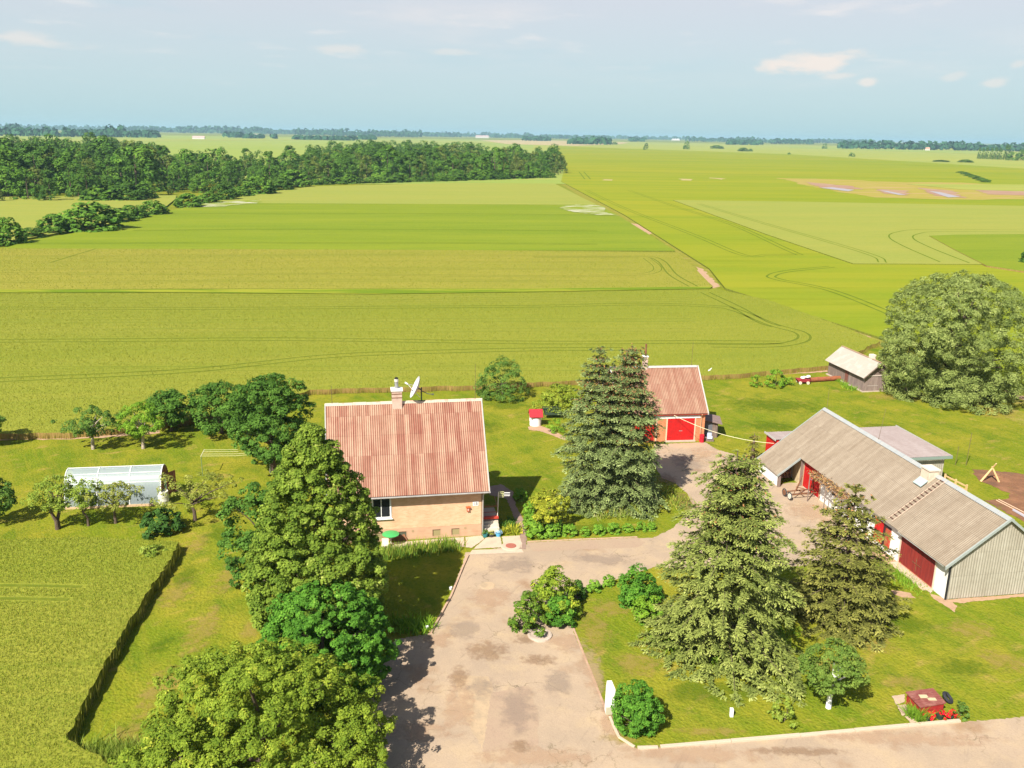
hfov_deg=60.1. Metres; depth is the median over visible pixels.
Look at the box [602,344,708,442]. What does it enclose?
garage
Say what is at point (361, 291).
weedy strip
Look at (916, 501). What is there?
roof ladder
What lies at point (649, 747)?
kerb
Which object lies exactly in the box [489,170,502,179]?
hedge bush
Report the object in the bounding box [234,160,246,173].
woodland tree
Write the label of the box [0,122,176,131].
treeline
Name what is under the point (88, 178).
woodland tree
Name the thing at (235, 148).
field
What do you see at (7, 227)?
hedge bush
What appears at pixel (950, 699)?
tyre
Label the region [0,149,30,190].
woodland tree
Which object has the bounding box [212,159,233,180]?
woodland tree
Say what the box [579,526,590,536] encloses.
round bush
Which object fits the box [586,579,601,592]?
round bush
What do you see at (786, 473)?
firewood
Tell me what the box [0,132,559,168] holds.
wood
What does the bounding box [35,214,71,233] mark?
hedge bush
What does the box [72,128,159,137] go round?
treeline
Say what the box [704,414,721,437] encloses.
shed
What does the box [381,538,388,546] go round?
chair
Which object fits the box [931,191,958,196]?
pond
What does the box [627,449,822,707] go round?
spruce
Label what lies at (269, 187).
tree
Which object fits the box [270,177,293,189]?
hedge bush
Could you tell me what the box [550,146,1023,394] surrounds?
crop field
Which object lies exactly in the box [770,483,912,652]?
spruce
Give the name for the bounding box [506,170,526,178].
hedge bush
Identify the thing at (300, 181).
hedge bush
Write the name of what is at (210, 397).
walnut tree
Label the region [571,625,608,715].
kerb
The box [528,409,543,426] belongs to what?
well
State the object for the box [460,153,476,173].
woodland tree
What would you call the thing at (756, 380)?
sapling
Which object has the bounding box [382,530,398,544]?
garden table
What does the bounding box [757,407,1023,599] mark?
barn
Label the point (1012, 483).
soil patch
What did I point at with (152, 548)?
shrub
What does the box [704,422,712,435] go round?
door
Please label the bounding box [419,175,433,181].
hedge bush
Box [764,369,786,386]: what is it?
sapling
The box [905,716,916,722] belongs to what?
stepping slab
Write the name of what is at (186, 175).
woodland tree
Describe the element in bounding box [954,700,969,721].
shrub
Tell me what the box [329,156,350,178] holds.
woodland tree
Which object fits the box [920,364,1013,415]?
bush
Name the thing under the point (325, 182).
hedge bush
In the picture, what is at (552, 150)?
woodland tree
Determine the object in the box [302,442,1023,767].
driveway
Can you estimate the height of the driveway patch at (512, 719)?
0.001 m
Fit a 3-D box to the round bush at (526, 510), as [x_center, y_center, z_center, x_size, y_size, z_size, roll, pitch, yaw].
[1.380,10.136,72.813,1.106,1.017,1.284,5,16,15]
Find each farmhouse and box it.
[192,136,204,138]
[475,135,488,137]
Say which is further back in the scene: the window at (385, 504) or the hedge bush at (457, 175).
the hedge bush at (457, 175)
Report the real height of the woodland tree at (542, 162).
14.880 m
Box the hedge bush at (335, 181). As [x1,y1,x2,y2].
[331,177,346,183]
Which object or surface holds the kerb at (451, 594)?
on the ground at (970, 655)
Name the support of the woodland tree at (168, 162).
on the ground at (970, 655)
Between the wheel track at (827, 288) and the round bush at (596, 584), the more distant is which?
the wheel track at (827, 288)
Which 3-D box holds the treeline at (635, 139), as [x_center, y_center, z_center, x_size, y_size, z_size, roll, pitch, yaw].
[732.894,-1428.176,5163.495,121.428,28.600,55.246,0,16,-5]
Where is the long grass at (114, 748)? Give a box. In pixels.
[67,719,178,764]
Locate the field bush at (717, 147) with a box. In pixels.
[710,145,724,148]
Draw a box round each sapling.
[749,374,761,387]
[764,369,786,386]
[784,376,794,384]
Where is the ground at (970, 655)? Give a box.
[0,129,1023,767]
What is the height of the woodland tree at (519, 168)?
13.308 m
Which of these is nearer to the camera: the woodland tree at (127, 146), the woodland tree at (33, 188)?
the woodland tree at (33, 188)
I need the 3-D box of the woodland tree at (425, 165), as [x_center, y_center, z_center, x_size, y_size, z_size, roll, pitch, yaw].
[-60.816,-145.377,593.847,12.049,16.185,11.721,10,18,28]
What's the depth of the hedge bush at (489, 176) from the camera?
594.37 m
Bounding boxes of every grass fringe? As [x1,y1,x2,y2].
[635,624,808,669]
[872,560,933,595]
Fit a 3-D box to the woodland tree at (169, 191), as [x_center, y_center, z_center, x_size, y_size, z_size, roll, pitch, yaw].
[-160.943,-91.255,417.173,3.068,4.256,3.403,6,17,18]
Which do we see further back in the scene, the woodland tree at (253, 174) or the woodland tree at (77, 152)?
the woodland tree at (253, 174)
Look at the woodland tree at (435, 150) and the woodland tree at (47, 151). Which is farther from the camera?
the woodland tree at (435, 150)
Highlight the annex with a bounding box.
[764,425,952,475]
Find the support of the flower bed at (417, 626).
on the ground at (970, 655)
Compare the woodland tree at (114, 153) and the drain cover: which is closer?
the drain cover
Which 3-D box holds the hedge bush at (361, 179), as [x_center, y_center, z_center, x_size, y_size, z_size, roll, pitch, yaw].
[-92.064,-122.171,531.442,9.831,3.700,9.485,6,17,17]
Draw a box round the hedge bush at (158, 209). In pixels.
[136,200,172,214]
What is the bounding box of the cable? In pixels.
[674,415,773,443]
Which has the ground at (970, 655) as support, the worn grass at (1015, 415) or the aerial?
the worn grass at (1015, 415)
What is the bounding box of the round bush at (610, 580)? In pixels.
[601,575,615,587]
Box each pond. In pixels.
[825,187,850,190]
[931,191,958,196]
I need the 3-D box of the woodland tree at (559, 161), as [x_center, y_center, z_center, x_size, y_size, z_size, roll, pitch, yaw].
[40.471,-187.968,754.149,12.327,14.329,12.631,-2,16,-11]
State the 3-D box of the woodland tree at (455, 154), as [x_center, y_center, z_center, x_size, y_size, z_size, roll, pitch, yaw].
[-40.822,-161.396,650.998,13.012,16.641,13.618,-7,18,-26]
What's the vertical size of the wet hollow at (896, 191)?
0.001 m
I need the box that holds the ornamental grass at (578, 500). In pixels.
[566,493,585,505]
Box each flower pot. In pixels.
[482,529,488,537]
[488,531,494,536]
[495,530,502,536]
[922,711,936,720]
[932,709,946,719]
[942,708,959,719]
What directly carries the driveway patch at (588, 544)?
on the driveway
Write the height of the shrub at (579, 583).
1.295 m
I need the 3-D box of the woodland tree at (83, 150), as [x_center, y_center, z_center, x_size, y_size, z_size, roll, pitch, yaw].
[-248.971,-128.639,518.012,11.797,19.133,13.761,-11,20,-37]
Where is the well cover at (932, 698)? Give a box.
[905,688,945,713]
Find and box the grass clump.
[545,418,565,433]
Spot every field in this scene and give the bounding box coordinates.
[0,133,565,183]
[0,195,175,242]
[0,248,712,288]
[0,289,879,439]
[0,537,178,767]
[6,202,674,251]
[14,138,299,141]
[214,183,596,204]
[363,140,495,142]
[482,140,628,145]
[533,140,1023,168]
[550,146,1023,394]
[673,200,1023,264]
[789,146,1023,154]
[910,184,1023,190]
[930,234,1023,272]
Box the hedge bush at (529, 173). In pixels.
[522,170,533,178]
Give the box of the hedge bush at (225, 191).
[208,183,239,199]
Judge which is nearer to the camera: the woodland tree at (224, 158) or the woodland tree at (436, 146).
the woodland tree at (224, 158)
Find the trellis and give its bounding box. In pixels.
[806,469,850,520]
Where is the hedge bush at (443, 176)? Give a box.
[433,173,448,180]
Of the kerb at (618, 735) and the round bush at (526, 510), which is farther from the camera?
the round bush at (526, 510)
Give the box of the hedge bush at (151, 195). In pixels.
[134,186,158,198]
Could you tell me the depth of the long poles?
75.75 m
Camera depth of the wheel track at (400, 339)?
129.36 m
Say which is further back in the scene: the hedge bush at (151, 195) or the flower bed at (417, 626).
the hedge bush at (151, 195)
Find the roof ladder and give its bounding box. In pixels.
[888,478,946,520]
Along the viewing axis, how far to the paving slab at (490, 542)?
67.33 m
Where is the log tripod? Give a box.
[980,463,999,481]
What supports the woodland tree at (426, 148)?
on the ground at (970, 655)
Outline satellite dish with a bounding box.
[405,376,433,400]
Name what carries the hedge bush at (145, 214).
on the ground at (970, 655)
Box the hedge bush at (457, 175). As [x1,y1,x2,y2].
[450,172,467,180]
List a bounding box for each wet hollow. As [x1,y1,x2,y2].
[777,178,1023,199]
[807,182,859,188]
[877,189,910,195]
[918,188,965,197]
[977,190,1023,194]
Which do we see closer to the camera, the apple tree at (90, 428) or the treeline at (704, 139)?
the apple tree at (90, 428)
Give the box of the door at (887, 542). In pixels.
[884,528,891,547]
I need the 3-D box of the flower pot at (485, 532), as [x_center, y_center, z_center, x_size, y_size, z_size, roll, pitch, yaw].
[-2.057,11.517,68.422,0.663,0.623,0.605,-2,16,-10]
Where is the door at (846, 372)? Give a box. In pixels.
[844,370,848,381]
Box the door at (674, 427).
[667,418,694,439]
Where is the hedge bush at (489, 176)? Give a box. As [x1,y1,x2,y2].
[477,170,494,179]
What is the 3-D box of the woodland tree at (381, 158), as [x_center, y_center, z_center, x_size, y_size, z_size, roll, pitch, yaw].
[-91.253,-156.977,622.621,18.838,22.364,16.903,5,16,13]
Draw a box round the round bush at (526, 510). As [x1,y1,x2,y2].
[522,501,535,514]
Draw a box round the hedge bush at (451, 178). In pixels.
[446,176,455,180]
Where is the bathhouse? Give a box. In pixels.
[826,346,896,391]
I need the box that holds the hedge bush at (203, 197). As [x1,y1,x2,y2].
[198,193,222,203]
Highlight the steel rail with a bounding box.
[1012,509,1023,516]
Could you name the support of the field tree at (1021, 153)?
on the field at (951, 158)
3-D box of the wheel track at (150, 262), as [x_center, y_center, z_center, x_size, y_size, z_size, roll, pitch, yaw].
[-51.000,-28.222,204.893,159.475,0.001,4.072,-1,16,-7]
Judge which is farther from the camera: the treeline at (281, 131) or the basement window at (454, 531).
the treeline at (281, 131)
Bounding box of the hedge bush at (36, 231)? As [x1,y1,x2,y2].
[13,227,47,237]
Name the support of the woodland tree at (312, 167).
on the ground at (970, 655)
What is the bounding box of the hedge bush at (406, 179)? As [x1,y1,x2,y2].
[394,173,409,181]
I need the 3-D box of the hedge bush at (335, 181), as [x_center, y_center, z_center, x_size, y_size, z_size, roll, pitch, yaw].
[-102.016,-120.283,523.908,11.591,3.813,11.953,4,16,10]
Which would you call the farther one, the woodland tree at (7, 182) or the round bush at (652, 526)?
the woodland tree at (7, 182)
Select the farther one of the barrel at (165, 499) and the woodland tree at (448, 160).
the woodland tree at (448, 160)
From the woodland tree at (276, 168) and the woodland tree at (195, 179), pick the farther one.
the woodland tree at (276, 168)
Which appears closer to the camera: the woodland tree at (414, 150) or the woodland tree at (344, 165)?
the woodland tree at (344, 165)
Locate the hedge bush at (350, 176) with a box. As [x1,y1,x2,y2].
[340,174,357,183]
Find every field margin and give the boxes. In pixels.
[0,431,159,440]
[766,370,827,375]
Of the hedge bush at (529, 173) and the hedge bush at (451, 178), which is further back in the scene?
the hedge bush at (529, 173)
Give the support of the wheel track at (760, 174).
on the crop field at (878, 284)
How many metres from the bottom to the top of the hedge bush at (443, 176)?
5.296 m
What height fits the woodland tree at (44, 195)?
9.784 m
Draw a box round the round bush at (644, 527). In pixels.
[635,521,646,532]
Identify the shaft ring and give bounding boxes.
[527,628,551,642]
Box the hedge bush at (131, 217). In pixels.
[102,208,139,222]
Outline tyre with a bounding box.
[942,691,952,703]
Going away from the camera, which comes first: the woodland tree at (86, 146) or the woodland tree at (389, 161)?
the woodland tree at (86, 146)
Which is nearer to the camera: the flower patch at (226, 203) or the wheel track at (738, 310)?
the wheel track at (738, 310)
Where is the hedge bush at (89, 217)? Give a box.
[50,201,128,232]
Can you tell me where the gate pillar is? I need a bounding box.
[604,680,614,715]
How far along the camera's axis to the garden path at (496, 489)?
74.90 m
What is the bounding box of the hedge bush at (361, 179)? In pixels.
[350,177,366,183]
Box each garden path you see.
[489,484,526,548]
[528,426,565,439]
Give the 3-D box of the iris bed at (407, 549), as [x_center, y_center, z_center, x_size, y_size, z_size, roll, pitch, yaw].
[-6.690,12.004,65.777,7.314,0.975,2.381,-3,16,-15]
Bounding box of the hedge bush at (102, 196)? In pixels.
[78,184,125,200]
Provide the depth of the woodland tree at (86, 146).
564.50 m
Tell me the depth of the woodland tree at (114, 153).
483.01 m
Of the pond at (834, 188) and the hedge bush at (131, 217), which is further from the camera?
the pond at (834, 188)
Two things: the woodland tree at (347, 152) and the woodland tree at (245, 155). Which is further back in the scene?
the woodland tree at (245, 155)
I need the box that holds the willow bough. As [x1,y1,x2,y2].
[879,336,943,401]
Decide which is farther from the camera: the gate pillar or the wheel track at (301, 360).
the wheel track at (301, 360)
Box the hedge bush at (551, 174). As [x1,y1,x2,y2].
[538,171,556,177]
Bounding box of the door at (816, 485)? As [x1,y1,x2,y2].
[803,462,820,496]
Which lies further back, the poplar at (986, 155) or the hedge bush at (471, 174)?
the poplar at (986, 155)
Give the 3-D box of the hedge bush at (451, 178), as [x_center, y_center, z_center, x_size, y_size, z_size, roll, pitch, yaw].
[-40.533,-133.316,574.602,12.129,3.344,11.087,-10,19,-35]
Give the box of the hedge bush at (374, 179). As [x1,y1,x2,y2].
[365,177,378,182]
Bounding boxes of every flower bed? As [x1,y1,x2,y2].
[387,609,439,636]
[584,502,644,520]
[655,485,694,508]
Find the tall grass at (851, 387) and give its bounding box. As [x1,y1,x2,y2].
[835,377,859,390]
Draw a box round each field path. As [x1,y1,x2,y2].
[561,184,720,288]
[631,223,650,233]
[697,267,719,287]
[869,337,1023,407]
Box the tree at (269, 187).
[242,176,276,194]
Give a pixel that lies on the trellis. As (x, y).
(826, 483)
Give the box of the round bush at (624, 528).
[622,523,633,532]
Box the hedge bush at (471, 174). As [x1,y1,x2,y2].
[466,170,483,179]
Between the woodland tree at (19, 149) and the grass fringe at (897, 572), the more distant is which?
the woodland tree at (19, 149)
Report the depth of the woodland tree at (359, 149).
668.28 m
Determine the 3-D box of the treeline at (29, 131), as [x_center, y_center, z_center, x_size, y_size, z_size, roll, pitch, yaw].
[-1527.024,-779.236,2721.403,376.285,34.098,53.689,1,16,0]
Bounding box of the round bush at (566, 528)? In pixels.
[561,523,577,537]
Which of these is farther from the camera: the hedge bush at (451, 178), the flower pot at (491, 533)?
the hedge bush at (451, 178)
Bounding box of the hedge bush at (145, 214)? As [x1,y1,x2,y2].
[129,208,150,217]
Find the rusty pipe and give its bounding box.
[809,376,840,381]
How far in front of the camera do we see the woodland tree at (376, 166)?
559.37 m
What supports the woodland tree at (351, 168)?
on the ground at (970, 655)
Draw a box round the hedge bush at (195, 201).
[173,193,201,207]
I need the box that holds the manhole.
[501,542,520,550]
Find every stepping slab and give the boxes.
[892,694,904,703]
[897,704,907,715]
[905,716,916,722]
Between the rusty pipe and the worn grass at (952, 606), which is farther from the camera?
the rusty pipe
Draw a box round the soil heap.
[993,473,1004,477]
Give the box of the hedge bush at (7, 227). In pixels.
[0,217,32,245]
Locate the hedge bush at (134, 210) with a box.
[122,205,143,218]
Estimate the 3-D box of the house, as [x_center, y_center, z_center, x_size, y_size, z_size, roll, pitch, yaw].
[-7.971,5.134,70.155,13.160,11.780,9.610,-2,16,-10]
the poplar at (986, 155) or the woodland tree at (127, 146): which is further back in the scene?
the poplar at (986, 155)
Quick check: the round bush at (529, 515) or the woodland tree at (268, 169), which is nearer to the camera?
the round bush at (529, 515)
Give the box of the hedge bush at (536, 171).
[527,168,547,177]
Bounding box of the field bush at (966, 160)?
[958,159,972,162]
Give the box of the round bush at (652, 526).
[647,522,655,531]
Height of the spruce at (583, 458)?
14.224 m
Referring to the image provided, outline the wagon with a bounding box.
[795,378,809,384]
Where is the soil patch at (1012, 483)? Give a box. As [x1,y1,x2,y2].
[972,469,1023,520]
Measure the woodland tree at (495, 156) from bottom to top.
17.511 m
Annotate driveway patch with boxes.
[453,675,492,748]
[483,685,538,751]
[527,538,644,551]
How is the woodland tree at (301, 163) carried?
on the ground at (970, 655)
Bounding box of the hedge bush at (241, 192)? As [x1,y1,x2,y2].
[228,186,254,196]
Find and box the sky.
[0,0,1023,143]
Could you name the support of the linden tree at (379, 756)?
on the ground at (970, 655)
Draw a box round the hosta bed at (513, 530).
[500,521,522,535]
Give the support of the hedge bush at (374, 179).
on the ground at (970, 655)
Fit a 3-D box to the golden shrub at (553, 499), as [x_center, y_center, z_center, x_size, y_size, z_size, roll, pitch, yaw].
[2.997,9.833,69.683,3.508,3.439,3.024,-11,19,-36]
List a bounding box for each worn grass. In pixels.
[849,552,895,565]
[891,590,914,597]
[930,593,956,611]
[941,594,1023,602]
[979,396,1023,423]
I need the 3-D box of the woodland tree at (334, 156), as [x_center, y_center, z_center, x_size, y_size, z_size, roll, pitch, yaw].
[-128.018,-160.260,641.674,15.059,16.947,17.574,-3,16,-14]
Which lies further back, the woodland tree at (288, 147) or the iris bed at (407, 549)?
the woodland tree at (288, 147)
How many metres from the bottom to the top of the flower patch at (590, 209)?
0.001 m
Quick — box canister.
[707,433,711,438]
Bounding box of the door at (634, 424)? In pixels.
[631,424,653,440]
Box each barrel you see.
[157,489,168,505]
[699,434,703,442]
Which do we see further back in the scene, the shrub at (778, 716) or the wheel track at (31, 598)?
the wheel track at (31, 598)
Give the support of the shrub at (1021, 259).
on the ground at (970, 655)
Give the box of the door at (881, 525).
[873,519,883,543]
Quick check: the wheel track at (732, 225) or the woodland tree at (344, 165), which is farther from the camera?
the woodland tree at (344, 165)
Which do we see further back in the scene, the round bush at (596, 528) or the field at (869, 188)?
the field at (869, 188)
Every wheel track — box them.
[0,280,570,282]
[0,319,390,321]
[0,337,783,343]
[0,347,624,381]
[0,584,80,600]
[24,254,629,256]
[71,268,594,269]
[73,366,337,370]
[101,261,573,262]
[110,242,588,244]
[147,303,811,347]
[148,213,581,214]
[151,229,593,230]
[175,295,269,297]
[219,258,661,276]
[229,328,302,331]
[270,299,380,301]
[533,256,696,285]
[581,171,938,178]
[585,190,776,256]
[631,190,802,254]
[699,204,886,262]
[700,292,779,326]
[766,266,893,316]
[888,229,987,262]
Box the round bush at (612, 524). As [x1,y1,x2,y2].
[606,522,620,534]
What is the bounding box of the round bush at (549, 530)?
[544,521,561,538]
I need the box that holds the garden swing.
[542,406,563,419]
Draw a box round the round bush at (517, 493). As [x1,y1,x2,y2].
[512,487,527,501]
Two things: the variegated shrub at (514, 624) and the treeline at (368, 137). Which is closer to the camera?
the variegated shrub at (514, 624)
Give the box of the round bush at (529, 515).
[522,512,536,525]
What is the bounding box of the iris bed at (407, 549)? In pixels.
[379,533,467,560]
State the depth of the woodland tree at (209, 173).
489.66 m
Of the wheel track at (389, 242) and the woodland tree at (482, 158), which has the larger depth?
the woodland tree at (482, 158)
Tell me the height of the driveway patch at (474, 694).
0.001 m
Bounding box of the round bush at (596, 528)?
[592,524,606,535]
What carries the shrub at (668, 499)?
on the ground at (970, 655)
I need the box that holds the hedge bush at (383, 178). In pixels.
[376,176,392,182]
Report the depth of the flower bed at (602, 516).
72.62 m
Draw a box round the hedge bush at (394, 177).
[385,174,404,182]
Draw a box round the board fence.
[944,474,967,490]
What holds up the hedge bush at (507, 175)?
on the field at (235, 148)
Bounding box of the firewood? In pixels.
[780,467,790,477]
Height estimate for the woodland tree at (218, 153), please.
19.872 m
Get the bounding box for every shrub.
[138,543,167,557]
[139,507,186,539]
[473,354,530,401]
[507,590,547,637]
[528,488,570,523]
[529,564,582,626]
[532,383,578,415]
[536,514,562,538]
[543,594,576,627]
[568,579,587,601]
[616,563,663,608]
[630,594,664,625]
[767,694,797,727]
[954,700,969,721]
[1018,252,1023,262]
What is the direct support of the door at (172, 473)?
in the greenhouse
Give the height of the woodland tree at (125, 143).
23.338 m
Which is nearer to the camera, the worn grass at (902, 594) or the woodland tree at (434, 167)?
the worn grass at (902, 594)
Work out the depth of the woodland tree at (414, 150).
649.40 m
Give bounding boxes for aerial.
[497,492,509,515]
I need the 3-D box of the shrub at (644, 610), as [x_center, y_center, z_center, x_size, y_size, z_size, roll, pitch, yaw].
[8.759,14.395,57.136,2.134,1.652,2.775,-3,16,-14]
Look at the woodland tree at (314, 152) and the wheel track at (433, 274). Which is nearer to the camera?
the wheel track at (433, 274)
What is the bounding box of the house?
[325,377,498,542]
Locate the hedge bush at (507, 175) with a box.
[502,170,510,178]
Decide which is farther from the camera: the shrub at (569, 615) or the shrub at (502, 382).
the shrub at (502, 382)
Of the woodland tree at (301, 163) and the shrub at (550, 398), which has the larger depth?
the woodland tree at (301, 163)
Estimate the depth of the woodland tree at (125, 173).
459.38 m
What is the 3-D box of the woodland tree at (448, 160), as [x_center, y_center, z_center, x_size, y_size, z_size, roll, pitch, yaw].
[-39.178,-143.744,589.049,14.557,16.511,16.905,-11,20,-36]
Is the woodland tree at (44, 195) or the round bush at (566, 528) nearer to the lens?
the round bush at (566, 528)
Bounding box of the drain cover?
[480,582,494,588]
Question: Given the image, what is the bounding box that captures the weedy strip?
[0,286,711,293]
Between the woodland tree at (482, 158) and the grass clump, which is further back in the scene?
the woodland tree at (482, 158)
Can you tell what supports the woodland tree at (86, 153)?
on the ground at (970, 655)
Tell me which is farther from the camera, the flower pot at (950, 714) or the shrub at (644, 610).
the shrub at (644, 610)
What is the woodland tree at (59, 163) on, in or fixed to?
on the ground at (970, 655)
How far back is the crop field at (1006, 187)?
602.78 m
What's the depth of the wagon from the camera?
112.37 m
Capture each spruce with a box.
[551,346,635,518]
[584,343,670,521]
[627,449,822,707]
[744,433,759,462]
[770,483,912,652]
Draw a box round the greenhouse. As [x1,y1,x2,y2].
[62,464,176,509]
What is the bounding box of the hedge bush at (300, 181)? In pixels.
[277,169,312,186]
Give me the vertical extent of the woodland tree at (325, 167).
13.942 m
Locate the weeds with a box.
[500,514,520,526]
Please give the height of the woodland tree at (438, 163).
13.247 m
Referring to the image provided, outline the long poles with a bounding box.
[996,499,1023,513]
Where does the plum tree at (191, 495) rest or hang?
on the ground at (970, 655)
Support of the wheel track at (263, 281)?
on the wheat field at (269, 267)
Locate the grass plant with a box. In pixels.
[896,700,933,722]
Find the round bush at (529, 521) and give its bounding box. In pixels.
[523,518,537,533]
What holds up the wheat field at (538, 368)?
on the ground at (970, 655)
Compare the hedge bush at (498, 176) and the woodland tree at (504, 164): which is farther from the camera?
the woodland tree at (504, 164)
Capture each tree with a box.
[0,137,16,163]
[0,144,24,153]
[0,145,29,194]
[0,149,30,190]
[0,166,26,196]
[0,416,6,432]
[0,478,17,516]
[9,167,45,198]
[16,142,61,193]
[20,473,87,529]
[22,154,46,184]
[24,166,48,194]
[34,147,69,190]
[37,152,60,174]
[37,178,61,200]
[47,151,89,192]
[50,404,126,449]
[51,156,88,194]
[60,146,94,178]
[63,162,92,196]
[63,478,106,525]
[70,167,101,199]
[77,148,96,166]
[79,480,144,523]
[80,151,100,174]
[81,158,100,187]
[82,142,96,154]
[90,137,120,172]
[92,159,121,193]
[93,150,123,181]
[94,156,115,184]
[100,176,115,194]
[102,144,167,191]
[103,151,137,176]
[104,708,250,767]
[115,400,164,448]
[116,156,134,180]
[120,140,136,153]
[121,143,153,167]
[121,157,148,190]
[132,142,153,154]
[133,166,153,187]
[136,146,167,184]
[137,637,384,767]
[144,387,193,430]
[149,469,243,520]
[152,145,176,179]
[154,167,166,186]
[156,149,172,160]
[161,154,176,175]
[166,148,205,183]
[166,165,190,188]
[166,174,179,192]
[166,186,173,194]
[168,170,185,189]
[169,163,193,185]
[179,155,193,175]
[185,380,249,435]
[188,165,204,189]
[188,173,214,192]
[194,153,225,183]
[197,146,232,170]
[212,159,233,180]
[216,372,316,472]
[216,481,307,595]
[219,156,227,173]
[220,166,235,188]
[221,163,241,187]
[231,159,246,182]
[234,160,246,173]
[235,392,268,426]
[238,170,246,183]
[239,148,254,169]
[240,422,388,652]
[242,176,276,194]
[245,157,258,174]
[247,166,257,178]
[251,158,265,175]
[254,166,276,186]
[256,578,401,710]
[257,151,282,179]
[268,165,280,178]
[277,149,302,171]
[280,145,301,165]
[283,160,297,178]
[287,692,397,767]
[297,154,314,171]
[297,161,309,179]
[302,160,318,179]
[306,148,319,164]
[309,149,326,172]
[309,156,323,180]
[317,158,334,176]
[319,152,332,177]
[319,155,339,180]
[329,151,339,164]
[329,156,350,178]
[337,154,353,172]
[339,150,359,175]
[339,157,356,177]
[343,145,368,166]
[348,159,367,176]
[348,167,360,181]
[354,153,362,169]
[358,147,381,176]
[358,155,375,178]
[371,144,391,174]
[371,144,406,180]
[374,143,387,164]
[380,152,400,174]
[391,152,408,175]
[396,151,422,179]
[404,146,413,152]
[406,154,424,176]
[406,158,429,174]
[408,147,425,172]
[412,155,427,178]
[415,144,435,160]
[423,148,441,174]
[425,152,445,174]
[427,163,437,177]
[429,159,451,176]
[432,144,450,154]
[433,146,446,171]
[443,155,463,179]
[447,143,459,155]
[449,153,463,169]
[449,153,468,174]
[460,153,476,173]
[461,151,477,173]
[464,144,478,163]
[465,164,475,178]
[473,154,494,178]
[478,147,511,178]
[489,153,499,166]
[496,157,511,176]
[507,145,521,154]
[510,156,522,171]
[514,159,524,177]
[515,152,529,170]
[520,161,535,176]
[529,151,539,167]
[533,157,549,172]
[535,155,549,172]
[539,153,554,171]
[543,147,555,167]
[548,149,565,167]
[549,153,558,168]
[552,165,558,174]
[553,156,565,170]
[554,154,567,172]
[683,141,689,148]
[798,636,870,708]
[875,269,1023,404]
[1005,152,1019,160]
[1015,149,1023,160]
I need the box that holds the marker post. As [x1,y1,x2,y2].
[729,708,733,716]
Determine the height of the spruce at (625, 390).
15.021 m
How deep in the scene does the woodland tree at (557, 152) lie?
812.41 m
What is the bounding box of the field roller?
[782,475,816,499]
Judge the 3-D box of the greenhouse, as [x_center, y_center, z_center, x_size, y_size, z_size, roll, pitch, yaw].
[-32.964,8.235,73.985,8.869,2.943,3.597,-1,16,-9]
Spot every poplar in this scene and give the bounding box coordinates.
[984,146,988,158]
[992,147,998,158]
[997,148,1002,159]
[1003,145,1010,159]
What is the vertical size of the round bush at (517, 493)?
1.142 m
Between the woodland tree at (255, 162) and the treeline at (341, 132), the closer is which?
the woodland tree at (255, 162)
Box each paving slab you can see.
[381,537,464,548]
[465,535,483,547]
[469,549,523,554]
[474,537,501,548]
[502,535,521,547]
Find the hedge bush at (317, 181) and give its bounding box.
[310,179,324,184]
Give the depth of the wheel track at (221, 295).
162.05 m
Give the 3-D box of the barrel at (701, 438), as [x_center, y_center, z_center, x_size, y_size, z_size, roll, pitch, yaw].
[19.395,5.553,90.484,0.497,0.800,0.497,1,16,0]
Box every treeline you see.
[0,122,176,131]
[0,126,77,136]
[3,122,20,128]
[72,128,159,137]
[96,124,128,136]
[124,125,172,131]
[176,125,272,133]
[222,131,243,137]
[242,132,277,138]
[270,129,295,133]
[291,135,357,140]
[295,128,422,136]
[358,134,376,139]
[423,131,461,136]
[461,131,534,136]
[491,133,612,139]
[522,136,551,140]
[567,136,611,144]
[606,134,692,139]
[628,137,646,141]
[685,136,768,142]
[726,139,763,144]
[768,138,813,143]
[807,138,875,142]
[837,139,974,150]
[965,142,1023,150]
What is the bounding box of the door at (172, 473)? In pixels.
[166,470,176,493]
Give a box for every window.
[372,499,392,519]
[376,532,383,539]
[398,531,406,536]
[432,529,440,535]
[451,528,459,534]
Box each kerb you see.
[430,554,468,632]
[527,536,636,541]
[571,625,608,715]
[608,716,634,747]
[637,745,657,749]
[660,719,960,748]
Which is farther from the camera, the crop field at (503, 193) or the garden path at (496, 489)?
the crop field at (503, 193)
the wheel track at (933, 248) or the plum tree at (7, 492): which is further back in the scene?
the wheel track at (933, 248)
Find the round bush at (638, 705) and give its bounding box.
[610,679,665,738]
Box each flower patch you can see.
[183,199,261,206]
[559,204,613,214]
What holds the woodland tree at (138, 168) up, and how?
on the ground at (970, 655)
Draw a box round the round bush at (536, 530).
[525,523,544,538]
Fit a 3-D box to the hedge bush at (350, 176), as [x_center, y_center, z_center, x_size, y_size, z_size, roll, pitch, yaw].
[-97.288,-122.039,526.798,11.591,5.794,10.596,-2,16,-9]
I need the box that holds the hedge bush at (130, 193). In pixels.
[105,182,149,200]
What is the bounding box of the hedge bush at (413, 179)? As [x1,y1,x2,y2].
[409,177,423,181]
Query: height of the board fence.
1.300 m
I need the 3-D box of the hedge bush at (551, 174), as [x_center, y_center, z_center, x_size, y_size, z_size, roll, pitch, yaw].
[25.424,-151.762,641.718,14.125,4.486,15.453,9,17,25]
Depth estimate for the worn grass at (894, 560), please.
66.00 m
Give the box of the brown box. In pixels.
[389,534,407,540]
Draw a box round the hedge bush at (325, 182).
[320,176,333,184]
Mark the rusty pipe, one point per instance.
(825, 378)

